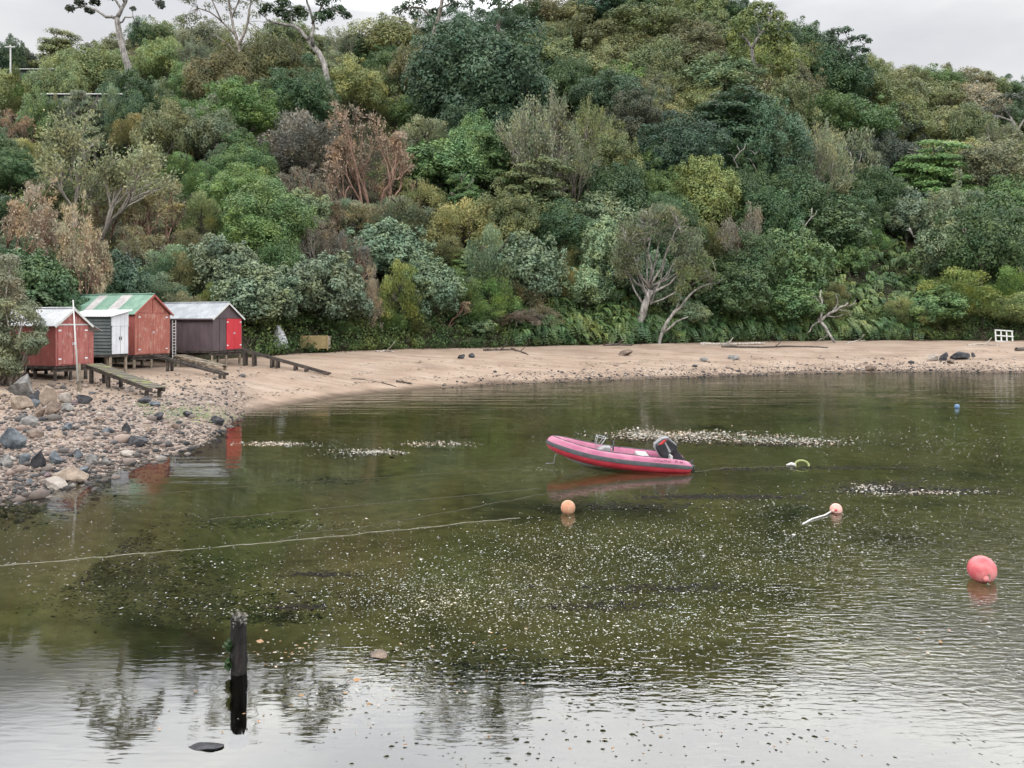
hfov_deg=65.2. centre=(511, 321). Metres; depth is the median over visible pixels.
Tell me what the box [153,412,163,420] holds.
rock
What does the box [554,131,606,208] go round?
twiggy tree
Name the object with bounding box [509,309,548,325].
dry shrub
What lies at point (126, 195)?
bush
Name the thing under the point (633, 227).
broadleaf tree
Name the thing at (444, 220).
bush
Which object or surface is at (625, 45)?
round tree
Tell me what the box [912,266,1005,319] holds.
bush
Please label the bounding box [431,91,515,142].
round tree
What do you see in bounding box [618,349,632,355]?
rock
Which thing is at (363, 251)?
dry shrub
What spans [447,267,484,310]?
bush
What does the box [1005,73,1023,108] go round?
round tree
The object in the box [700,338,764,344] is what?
driftwood
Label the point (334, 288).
broadleaf tree
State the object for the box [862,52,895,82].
round tree
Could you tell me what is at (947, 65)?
round tree
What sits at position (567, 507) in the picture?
buoy
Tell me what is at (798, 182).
round tree
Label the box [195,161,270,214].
round tree
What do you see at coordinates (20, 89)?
bush
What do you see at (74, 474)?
boulder
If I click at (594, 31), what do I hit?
round tree
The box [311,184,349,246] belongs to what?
dry shrub
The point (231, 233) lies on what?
round tree
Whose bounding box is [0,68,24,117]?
round tree
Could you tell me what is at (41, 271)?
broadleaf tree
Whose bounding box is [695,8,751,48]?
round tree
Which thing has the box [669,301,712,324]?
broadleaf tree
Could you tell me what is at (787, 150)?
twiggy tree
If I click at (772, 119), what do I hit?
round tree
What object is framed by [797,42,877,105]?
round tree
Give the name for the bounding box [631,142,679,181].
round tree
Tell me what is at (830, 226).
broadleaf tree
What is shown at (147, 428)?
rock
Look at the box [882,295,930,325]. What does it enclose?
bush
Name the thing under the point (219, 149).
bush
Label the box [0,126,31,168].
round tree
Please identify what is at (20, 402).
boulder
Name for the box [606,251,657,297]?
broadleaf tree
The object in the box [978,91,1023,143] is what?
umbrella tree
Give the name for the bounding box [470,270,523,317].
bush
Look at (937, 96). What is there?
round tree
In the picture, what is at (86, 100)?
layered tree
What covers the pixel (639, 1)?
round tree
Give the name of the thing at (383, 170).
bush
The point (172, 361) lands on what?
slipway
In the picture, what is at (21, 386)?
boulder
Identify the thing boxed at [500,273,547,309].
bush
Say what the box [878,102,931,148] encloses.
round tree
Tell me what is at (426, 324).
bush
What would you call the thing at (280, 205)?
round tree
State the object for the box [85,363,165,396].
slipway
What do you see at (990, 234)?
round tree
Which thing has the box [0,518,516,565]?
mooring rope
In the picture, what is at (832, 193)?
broadleaf tree
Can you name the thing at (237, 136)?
round tree
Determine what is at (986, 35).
sky
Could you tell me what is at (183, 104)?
round tree
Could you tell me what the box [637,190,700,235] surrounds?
round tree
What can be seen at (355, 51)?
round tree
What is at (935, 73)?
round tree
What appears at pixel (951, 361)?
rock
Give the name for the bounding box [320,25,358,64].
twiggy tree
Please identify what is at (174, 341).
ladder
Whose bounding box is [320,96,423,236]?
dry shrub
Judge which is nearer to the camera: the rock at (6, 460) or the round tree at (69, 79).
the rock at (6, 460)
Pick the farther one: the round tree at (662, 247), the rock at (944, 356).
the round tree at (662, 247)
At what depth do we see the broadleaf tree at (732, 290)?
87.89 m
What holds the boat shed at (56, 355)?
on the beach
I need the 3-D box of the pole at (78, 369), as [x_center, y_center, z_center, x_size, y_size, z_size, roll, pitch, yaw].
[-19.021,1.217,34.976,0.316,4.361,0.208,0,0,0]
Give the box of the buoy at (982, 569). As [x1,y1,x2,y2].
[967,555,996,586]
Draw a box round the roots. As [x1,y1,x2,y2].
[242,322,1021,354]
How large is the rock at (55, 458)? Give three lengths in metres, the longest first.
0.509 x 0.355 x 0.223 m
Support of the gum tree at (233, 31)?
on the hillside
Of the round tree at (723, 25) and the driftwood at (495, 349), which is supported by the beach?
the driftwood at (495, 349)
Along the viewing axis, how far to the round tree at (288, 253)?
68.53 m
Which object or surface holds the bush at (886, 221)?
on the hillside
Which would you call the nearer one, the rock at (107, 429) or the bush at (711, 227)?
the rock at (107, 429)
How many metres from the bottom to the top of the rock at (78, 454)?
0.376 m
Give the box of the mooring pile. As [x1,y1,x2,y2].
[222,610,247,749]
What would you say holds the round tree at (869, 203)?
on the hillside
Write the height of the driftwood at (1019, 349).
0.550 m
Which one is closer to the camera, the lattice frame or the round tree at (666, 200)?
the lattice frame
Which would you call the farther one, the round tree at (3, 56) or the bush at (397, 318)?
the round tree at (3, 56)
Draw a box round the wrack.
[226,340,1007,405]
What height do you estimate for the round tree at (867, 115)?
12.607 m
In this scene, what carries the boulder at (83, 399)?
on the beach
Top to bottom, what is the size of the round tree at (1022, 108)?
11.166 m
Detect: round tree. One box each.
[0,36,23,73]
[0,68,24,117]
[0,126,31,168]
[0,146,43,192]
[0,165,17,189]
[0,194,20,220]
[2,33,31,74]
[13,79,66,146]
[21,167,92,225]
[22,57,64,105]
[24,219,84,256]
[39,41,142,92]
[43,52,92,92]
[75,266,122,293]
[90,31,133,56]
[95,67,165,112]
[99,48,140,87]
[109,84,153,149]
[119,43,158,81]
[124,14,157,50]
[128,93,198,165]
[132,36,188,80]
[135,15,189,58]
[150,94,184,109]
[162,60,208,105]
[168,93,240,162]
[171,97,199,118]
[174,15,235,59]
[180,40,261,102]
[193,75,280,135]
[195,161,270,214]
[207,142,279,180]
[210,41,271,91]
[214,174,321,255]
[214,207,301,258]
[216,127,271,161]
[240,80,297,137]
[246,33,318,87]
[250,16,318,55]
[252,52,344,134]
[253,236,306,277]
[283,24,334,58]
[293,41,342,93]
[319,51,389,119]
[334,11,426,57]
[335,31,374,65]
[361,44,410,85]
[367,64,409,108]
[387,28,440,95]
[388,94,446,128]
[399,0,556,146]
[401,8,463,45]
[414,63,479,126]
[428,0,493,31]
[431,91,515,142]
[445,107,508,185]
[456,7,537,61]
[466,64,548,122]
[469,176,540,242]
[498,114,557,184]
[501,0,543,33]
[513,26,591,72]
[520,37,558,94]
[521,0,583,35]
[527,197,598,256]
[534,16,583,49]
[542,0,602,26]
[545,55,595,110]
[563,37,630,79]
[564,66,651,123]
[566,0,625,25]
[567,5,645,55]
[576,158,659,219]
[582,119,644,179]
[589,26,654,70]
[591,59,649,96]
[596,0,661,22]
[597,0,701,50]
[604,87,668,156]
[625,33,692,75]
[629,64,678,105]
[629,109,733,178]
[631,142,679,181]
[631,223,684,264]
[636,157,685,204]
[637,0,688,8]
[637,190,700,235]
[639,28,741,78]
[643,49,692,100]
[646,16,725,52]
[650,88,695,130]
[655,213,709,260]
[667,0,734,24]
[668,79,736,121]
[668,153,744,228]
[675,52,771,94]
[688,130,744,174]
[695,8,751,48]
[696,65,772,103]
[708,0,755,22]
[715,227,798,288]
[717,33,761,60]
[717,140,775,181]
[718,163,778,226]
[724,169,810,238]
[725,97,818,179]
[728,11,765,39]
[745,40,813,71]
[747,18,803,57]
[749,64,793,92]
[752,70,822,128]
[756,164,843,224]
[772,58,828,99]
[778,15,838,57]
[794,41,842,77]
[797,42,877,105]
[801,86,856,139]
[814,158,878,197]
[816,93,902,146]
[826,188,890,232]
[843,131,889,176]
[845,66,903,112]
[848,164,909,219]
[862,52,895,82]
[867,70,930,111]
[869,128,927,182]
[871,84,938,144]
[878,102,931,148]
[889,68,912,84]
[893,63,932,90]
[910,62,967,92]
[911,78,984,115]
[917,105,992,148]
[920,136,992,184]
[922,167,988,229]
[926,189,1023,287]
[928,82,1013,119]
[935,131,1023,205]
[936,62,971,92]
[939,100,1001,148]
[941,66,1000,97]
[969,174,1023,227]
[972,70,1012,104]
[994,100,1023,128]
[996,130,1023,189]
[997,75,1023,107]
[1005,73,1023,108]
[1009,100,1023,135]
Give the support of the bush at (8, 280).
on the beach
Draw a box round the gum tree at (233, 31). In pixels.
[173,0,287,53]
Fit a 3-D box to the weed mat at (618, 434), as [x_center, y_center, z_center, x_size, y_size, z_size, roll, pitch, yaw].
[3.732,4.332,28.931,25.204,0.077,12.642,0,0,22]
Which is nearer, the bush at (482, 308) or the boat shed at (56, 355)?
the boat shed at (56, 355)
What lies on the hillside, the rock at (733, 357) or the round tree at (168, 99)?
the round tree at (168, 99)
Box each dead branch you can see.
[728,144,745,167]
[747,149,759,172]
[800,209,816,235]
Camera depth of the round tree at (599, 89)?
126.75 m
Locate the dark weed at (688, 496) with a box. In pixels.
[252,465,1018,613]
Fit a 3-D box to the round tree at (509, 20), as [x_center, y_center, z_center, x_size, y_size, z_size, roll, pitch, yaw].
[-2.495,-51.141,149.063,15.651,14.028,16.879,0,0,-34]
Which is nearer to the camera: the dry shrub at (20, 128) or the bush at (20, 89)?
the dry shrub at (20, 128)
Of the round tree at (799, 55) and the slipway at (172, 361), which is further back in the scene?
the round tree at (799, 55)
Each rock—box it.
[0,454,12,466]
[18,453,30,464]
[28,390,39,399]
[31,399,40,406]
[31,450,45,468]
[44,472,51,477]
[49,450,61,464]
[53,430,62,437]
[58,392,71,402]
[62,423,72,430]
[71,399,77,404]
[74,449,82,458]
[79,465,88,472]
[93,416,104,421]
[99,458,109,465]
[102,427,110,432]
[121,422,130,433]
[144,425,150,431]
[148,401,160,405]
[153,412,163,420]
[171,424,180,428]
[183,411,192,416]
[189,742,223,752]
[209,415,224,425]
[361,649,387,661]
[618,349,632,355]
[728,355,739,359]
[865,365,875,370]
[927,354,937,360]
[939,352,947,360]
[947,359,954,363]
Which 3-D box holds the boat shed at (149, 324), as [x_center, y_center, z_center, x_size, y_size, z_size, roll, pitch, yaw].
[-24.120,0.694,48.315,6.425,4.803,3.098,0,0,19]
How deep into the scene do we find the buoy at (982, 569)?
13.37 m
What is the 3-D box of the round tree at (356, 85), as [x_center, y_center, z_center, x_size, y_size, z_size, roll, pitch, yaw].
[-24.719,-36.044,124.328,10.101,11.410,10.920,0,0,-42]
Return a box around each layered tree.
[28,27,82,68]
[68,89,124,165]
[126,151,181,185]
[443,250,480,275]
[444,173,485,233]
[453,133,522,206]
[500,156,583,233]
[559,164,603,207]
[692,83,787,171]
[887,139,981,199]
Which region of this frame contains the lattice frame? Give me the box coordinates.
[994,329,1013,340]
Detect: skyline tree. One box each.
[65,0,165,90]
[391,0,475,37]
[478,0,542,35]
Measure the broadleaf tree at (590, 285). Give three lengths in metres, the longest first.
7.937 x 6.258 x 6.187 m
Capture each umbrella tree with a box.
[822,25,872,93]
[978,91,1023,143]
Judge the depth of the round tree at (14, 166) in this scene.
78.51 m
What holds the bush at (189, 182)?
on the hillside
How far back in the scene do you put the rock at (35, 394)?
31.91 m
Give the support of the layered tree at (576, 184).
on the hillside
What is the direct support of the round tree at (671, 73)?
on the hillside
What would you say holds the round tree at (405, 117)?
on the hillside
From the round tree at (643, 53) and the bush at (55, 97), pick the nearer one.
the bush at (55, 97)
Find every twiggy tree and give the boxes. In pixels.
[20,106,182,253]
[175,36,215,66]
[207,22,293,57]
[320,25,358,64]
[491,78,586,232]
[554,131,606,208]
[565,93,617,156]
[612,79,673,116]
[712,201,764,266]
[755,116,818,179]
[787,112,860,198]
[974,120,1021,148]
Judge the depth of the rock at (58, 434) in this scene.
26.05 m
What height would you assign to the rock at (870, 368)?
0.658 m
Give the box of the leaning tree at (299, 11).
[258,0,351,126]
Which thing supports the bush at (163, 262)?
on the hillside
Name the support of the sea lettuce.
on the beach
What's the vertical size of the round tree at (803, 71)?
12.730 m
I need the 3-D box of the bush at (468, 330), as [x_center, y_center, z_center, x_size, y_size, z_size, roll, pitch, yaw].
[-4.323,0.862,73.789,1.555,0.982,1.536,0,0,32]
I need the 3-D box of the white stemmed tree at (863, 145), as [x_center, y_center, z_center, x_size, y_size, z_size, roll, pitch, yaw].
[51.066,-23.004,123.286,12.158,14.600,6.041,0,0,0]
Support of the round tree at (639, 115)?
on the hillside
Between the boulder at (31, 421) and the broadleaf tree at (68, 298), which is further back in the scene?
the broadleaf tree at (68, 298)
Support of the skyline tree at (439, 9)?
on the hillside
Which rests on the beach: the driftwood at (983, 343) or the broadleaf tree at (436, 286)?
the driftwood at (983, 343)
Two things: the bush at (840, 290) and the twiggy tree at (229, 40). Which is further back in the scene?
the twiggy tree at (229, 40)
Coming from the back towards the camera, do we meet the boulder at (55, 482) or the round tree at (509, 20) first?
the round tree at (509, 20)
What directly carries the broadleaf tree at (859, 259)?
on the hillside
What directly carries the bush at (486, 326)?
on the hillside
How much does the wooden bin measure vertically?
1.200 m
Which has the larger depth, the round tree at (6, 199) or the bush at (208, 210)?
the bush at (208, 210)
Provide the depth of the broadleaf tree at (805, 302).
89.99 m
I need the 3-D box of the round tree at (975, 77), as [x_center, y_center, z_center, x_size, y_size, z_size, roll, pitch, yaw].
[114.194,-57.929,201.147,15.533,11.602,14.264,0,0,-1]
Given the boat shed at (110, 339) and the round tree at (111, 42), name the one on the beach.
the boat shed at (110, 339)
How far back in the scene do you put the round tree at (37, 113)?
96.63 m
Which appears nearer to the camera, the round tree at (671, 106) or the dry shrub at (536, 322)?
the dry shrub at (536, 322)
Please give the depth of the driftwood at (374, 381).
51.74 m
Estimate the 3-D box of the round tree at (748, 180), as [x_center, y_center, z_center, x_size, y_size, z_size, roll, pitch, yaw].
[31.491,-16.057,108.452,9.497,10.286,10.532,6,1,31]
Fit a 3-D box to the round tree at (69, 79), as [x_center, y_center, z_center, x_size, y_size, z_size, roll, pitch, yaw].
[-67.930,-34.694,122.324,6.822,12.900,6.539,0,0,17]
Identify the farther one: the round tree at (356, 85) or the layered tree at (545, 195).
the round tree at (356, 85)
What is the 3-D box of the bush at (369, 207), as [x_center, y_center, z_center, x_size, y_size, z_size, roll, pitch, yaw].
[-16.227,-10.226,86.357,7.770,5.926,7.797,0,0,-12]
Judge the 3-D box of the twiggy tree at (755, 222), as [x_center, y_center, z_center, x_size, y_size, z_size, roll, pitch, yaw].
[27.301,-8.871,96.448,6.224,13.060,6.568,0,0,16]
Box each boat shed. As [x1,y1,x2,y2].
[1,307,101,380]
[72,293,173,369]
[80,310,132,372]
[144,302,244,364]
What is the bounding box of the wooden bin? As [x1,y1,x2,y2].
[300,335,330,349]
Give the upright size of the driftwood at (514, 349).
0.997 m
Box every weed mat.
[231,425,986,494]
[284,432,937,496]
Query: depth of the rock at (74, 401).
31.95 m
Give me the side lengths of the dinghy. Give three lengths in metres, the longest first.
1.966 x 1.193 x 0.418 m
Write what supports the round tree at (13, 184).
on the hillside
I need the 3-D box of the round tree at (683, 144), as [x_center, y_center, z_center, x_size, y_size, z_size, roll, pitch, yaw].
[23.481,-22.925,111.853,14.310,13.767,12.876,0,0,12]
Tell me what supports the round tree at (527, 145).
on the hillside
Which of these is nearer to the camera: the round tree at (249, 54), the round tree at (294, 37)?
the round tree at (249, 54)
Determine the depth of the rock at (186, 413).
32.34 m
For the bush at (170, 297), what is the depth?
55.49 m
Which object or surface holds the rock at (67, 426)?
on the beach
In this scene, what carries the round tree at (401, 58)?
on the hillside
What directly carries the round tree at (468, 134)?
on the hillside
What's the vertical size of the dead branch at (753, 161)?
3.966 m
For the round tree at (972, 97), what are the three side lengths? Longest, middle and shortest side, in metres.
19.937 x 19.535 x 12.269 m
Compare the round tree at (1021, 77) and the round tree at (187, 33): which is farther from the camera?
the round tree at (1021, 77)
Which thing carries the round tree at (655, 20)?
on the hillside
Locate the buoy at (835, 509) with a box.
[802,503,841,524]
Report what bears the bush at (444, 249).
on the hillside
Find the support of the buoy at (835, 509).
on the water
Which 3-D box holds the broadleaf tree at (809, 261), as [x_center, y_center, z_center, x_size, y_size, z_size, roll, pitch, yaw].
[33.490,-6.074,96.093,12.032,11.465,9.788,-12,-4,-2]
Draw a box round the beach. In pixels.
[0,340,1023,498]
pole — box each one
[5,45,14,73]
[72,300,80,391]
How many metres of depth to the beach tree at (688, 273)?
82.51 m
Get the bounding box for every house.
[20,69,54,84]
[46,93,128,165]
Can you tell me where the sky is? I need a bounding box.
[0,0,1023,85]
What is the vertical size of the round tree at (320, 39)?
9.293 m
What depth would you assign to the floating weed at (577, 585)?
12.92 m
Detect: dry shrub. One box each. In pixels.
[0,108,42,145]
[0,177,65,257]
[55,188,115,293]
[80,187,147,253]
[109,171,187,263]
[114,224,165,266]
[272,161,332,229]
[295,214,348,259]
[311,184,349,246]
[317,159,370,207]
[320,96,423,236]
[336,229,379,294]
[355,263,384,329]
[428,301,473,332]
[488,308,528,328]
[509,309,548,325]
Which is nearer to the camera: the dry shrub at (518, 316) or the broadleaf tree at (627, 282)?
the dry shrub at (518, 316)
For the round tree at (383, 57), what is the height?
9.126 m
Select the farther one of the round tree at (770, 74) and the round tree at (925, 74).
the round tree at (925, 74)
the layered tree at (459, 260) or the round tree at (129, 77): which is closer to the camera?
the layered tree at (459, 260)
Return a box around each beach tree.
[610,201,706,339]
[657,250,721,343]
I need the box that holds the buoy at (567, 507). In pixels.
[561,500,574,514]
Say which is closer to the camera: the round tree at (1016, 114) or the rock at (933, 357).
the rock at (933, 357)
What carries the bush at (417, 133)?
on the hillside
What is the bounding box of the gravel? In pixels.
[0,367,245,531]
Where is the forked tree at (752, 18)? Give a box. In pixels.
[726,0,798,84]
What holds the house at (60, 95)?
on the hillside
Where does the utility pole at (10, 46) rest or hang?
on the hillside
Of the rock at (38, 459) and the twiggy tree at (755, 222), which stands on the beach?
the rock at (38, 459)
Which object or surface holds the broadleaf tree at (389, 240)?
on the hillside
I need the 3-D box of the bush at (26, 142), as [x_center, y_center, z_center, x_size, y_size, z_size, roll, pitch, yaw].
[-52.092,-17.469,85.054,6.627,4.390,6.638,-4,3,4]
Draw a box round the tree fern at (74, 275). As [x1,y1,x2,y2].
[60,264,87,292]
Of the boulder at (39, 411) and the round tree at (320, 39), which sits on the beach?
the boulder at (39, 411)
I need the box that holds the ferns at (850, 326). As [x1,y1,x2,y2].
[506,233,999,346]
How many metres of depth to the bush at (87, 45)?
152.00 m
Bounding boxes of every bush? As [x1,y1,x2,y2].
[0,87,24,121]
[0,233,62,261]
[0,253,39,341]
[0,296,49,385]
[1,137,48,171]
[5,72,35,117]
[6,61,20,111]
[20,49,43,68]
[43,96,86,162]
[45,93,57,133]
[81,42,99,56]
[94,81,124,155]
[101,164,157,219]
[107,112,150,152]
[135,243,203,299]
[145,271,191,301]
[148,76,177,103]
[155,151,203,182]
[161,289,206,301]
[162,227,208,258]
[167,251,210,297]
[175,189,224,242]
[176,160,218,201]
[197,281,224,301]
[199,143,238,178]
[240,166,284,190]
[247,121,281,147]
[256,107,358,184]
[323,321,364,335]
[324,197,370,236]
[328,199,387,240]
[370,195,441,241]
[373,309,407,331]
[374,93,416,122]
[375,258,426,331]
[376,149,417,191]
[389,114,448,151]
[392,176,452,218]
[398,313,432,332]
[416,196,504,258]
[419,236,437,260]
[429,235,467,265]
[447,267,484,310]
[453,298,507,322]
[460,326,471,334]
[461,223,530,311]
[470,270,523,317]
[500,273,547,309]
[525,301,564,327]
[546,258,579,302]
[555,234,583,266]
[697,219,735,269]
[800,289,851,324]
[820,281,850,298]
[860,225,892,251]
[879,212,904,233]
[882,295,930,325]
[895,306,944,325]
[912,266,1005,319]
[925,193,943,228]
[952,299,1023,326]
[981,292,1023,325]
[984,265,1023,304]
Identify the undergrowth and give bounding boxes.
[0,22,1023,356]
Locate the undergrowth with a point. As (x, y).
(376, 336)
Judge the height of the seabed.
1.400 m
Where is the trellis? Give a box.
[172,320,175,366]
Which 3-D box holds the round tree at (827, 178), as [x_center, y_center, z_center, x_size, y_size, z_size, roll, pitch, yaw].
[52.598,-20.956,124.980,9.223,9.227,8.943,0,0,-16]
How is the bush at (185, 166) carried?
on the hillside
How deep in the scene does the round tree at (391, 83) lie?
133.46 m
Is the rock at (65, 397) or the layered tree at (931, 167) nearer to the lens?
the rock at (65, 397)
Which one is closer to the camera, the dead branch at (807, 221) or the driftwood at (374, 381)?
the driftwood at (374, 381)
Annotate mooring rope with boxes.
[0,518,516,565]
[128,468,515,495]
[209,489,537,519]
[280,494,543,540]
[694,466,788,471]
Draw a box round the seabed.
[0,373,1023,767]
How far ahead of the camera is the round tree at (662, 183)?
101.97 m
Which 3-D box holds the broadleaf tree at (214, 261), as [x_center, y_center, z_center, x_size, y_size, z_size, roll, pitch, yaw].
[-22.653,-3.897,62.817,6.496,6.512,5.919,-4,8,13]
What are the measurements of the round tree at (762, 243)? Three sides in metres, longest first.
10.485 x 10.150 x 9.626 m
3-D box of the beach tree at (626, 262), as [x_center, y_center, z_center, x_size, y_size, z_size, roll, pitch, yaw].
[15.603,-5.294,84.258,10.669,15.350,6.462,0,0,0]
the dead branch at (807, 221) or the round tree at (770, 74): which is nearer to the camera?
the dead branch at (807, 221)
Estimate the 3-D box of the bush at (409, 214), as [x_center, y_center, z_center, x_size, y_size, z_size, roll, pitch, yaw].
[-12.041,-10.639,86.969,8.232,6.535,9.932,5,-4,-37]
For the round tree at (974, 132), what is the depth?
151.33 m
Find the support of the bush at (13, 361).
on the beach
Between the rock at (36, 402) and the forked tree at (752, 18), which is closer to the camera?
the rock at (36, 402)
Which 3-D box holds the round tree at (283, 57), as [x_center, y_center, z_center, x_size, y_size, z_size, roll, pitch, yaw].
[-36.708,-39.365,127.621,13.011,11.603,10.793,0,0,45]
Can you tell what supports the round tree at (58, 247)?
on the hillside
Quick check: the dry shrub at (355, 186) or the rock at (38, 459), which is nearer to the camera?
the rock at (38, 459)
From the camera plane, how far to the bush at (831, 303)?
92.90 m
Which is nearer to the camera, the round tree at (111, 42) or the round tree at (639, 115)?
the round tree at (639, 115)
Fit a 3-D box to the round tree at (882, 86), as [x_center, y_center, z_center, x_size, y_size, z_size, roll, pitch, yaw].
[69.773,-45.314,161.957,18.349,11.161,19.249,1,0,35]
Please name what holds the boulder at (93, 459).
on the beach
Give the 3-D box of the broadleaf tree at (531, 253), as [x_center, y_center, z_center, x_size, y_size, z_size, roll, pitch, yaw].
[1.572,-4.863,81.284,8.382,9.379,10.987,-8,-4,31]
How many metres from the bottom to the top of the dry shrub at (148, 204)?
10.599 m
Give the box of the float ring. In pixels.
[786,459,809,470]
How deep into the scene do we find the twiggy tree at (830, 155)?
114.10 m
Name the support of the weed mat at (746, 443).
on the water
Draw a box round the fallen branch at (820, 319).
[806,290,855,342]
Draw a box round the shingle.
[442,355,1023,386]
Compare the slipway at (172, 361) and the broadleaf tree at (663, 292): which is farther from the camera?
the broadleaf tree at (663, 292)
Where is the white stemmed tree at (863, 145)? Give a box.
[812,125,882,179]
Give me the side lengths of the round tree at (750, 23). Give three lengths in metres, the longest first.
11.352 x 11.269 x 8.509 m
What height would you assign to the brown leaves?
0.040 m
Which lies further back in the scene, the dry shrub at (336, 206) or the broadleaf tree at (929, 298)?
the broadleaf tree at (929, 298)
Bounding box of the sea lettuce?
[124,398,243,422]
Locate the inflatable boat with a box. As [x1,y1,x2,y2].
[546,435,697,476]
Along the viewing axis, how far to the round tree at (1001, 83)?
198.56 m
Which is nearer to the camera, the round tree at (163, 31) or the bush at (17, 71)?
the bush at (17, 71)
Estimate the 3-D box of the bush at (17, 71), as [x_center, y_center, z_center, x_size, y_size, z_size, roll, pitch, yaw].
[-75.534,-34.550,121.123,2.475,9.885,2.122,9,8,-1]
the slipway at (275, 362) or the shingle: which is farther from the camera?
the shingle
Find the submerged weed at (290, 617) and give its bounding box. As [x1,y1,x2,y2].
[16,475,686,761]
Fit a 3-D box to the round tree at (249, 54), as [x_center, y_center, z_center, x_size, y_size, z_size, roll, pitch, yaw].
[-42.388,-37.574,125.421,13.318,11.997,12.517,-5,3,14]
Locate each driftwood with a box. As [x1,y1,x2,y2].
[351,378,395,386]
[375,341,394,351]
[396,380,411,383]
[483,342,511,350]
[510,343,527,354]
[603,337,631,345]
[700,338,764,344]
[721,340,827,347]
[846,335,867,343]
[967,337,999,345]
[1014,347,1023,350]
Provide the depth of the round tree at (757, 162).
111.69 m
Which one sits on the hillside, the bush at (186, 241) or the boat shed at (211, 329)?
the bush at (186, 241)
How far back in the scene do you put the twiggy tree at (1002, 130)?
147.34 m
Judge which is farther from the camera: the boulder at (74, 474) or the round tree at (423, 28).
the round tree at (423, 28)
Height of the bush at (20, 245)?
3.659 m
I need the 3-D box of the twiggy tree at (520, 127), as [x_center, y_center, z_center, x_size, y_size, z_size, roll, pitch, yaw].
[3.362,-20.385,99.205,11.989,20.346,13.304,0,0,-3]
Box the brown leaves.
[67,434,1007,765]
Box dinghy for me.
[273,325,287,348]
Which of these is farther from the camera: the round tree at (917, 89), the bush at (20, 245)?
the round tree at (917, 89)
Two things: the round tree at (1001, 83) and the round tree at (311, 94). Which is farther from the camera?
the round tree at (1001, 83)
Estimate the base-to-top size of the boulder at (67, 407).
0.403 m
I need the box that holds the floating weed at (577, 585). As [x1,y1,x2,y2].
[105,421,1019,734]
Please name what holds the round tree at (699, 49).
on the hillside
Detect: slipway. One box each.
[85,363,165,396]
[149,354,228,378]
[173,354,227,370]
[238,348,330,374]
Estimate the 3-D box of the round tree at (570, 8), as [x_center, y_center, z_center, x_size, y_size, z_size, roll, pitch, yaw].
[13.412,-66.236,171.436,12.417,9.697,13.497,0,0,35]
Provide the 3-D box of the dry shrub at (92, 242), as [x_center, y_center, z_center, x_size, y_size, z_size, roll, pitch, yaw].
[-27.256,-1.786,51.286,3.899,14.034,4.623,-8,0,5]
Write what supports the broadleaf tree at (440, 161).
on the hillside
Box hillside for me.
[0,27,1023,362]
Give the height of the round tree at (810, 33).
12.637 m
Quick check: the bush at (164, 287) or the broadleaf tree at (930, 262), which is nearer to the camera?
the bush at (164, 287)
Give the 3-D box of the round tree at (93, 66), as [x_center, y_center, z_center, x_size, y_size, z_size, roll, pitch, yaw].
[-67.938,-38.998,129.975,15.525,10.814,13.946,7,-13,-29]
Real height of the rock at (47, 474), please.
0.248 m
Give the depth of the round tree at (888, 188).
118.33 m
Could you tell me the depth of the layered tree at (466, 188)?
92.10 m
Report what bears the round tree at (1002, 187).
on the hillside
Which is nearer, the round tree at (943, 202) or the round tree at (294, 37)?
the round tree at (943, 202)
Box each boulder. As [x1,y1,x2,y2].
[0,428,26,449]
[7,374,32,396]
[10,395,33,409]
[18,415,38,426]
[26,429,43,438]
[32,406,44,416]
[39,385,56,404]
[45,401,61,414]
[45,476,67,489]
[51,466,88,482]
[61,403,73,411]
[76,394,92,403]
[85,454,98,464]
[120,449,133,456]
[127,435,148,446]
[137,396,151,403]
[950,351,969,358]
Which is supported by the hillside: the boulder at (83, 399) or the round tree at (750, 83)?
the round tree at (750, 83)
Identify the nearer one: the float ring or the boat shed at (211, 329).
the float ring
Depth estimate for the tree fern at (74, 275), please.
51.08 m
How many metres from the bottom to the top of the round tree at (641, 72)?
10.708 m
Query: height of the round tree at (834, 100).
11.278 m
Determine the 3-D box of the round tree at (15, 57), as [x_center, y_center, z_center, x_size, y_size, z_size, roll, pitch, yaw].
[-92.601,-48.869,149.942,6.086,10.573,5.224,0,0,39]
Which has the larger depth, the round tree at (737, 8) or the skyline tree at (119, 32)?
the round tree at (737, 8)
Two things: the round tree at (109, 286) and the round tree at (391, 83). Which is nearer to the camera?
the round tree at (109, 286)
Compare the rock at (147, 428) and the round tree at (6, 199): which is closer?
the rock at (147, 428)
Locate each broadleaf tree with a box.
[0,247,79,306]
[43,289,89,311]
[87,249,151,293]
[182,232,260,295]
[208,259,309,330]
[282,186,333,226]
[285,249,374,327]
[345,216,436,277]
[391,254,467,327]
[392,137,487,193]
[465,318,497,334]
[485,229,569,303]
[556,263,614,311]
[572,213,629,279]
[574,190,636,228]
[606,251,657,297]
[615,220,655,249]
[634,249,683,305]
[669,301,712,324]
[694,261,772,318]
[748,224,838,296]
[750,275,827,320]
[794,197,878,257]
[813,184,863,212]
[831,240,875,276]
[881,184,931,245]
[902,284,982,329]
[914,205,972,279]
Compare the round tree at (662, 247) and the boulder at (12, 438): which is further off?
the round tree at (662, 247)
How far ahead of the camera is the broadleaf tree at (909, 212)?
116.24 m
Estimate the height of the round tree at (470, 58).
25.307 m
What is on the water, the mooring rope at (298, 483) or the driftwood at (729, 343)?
the mooring rope at (298, 483)
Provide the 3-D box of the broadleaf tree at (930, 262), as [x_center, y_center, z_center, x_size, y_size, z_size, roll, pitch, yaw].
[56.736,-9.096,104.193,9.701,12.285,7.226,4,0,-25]

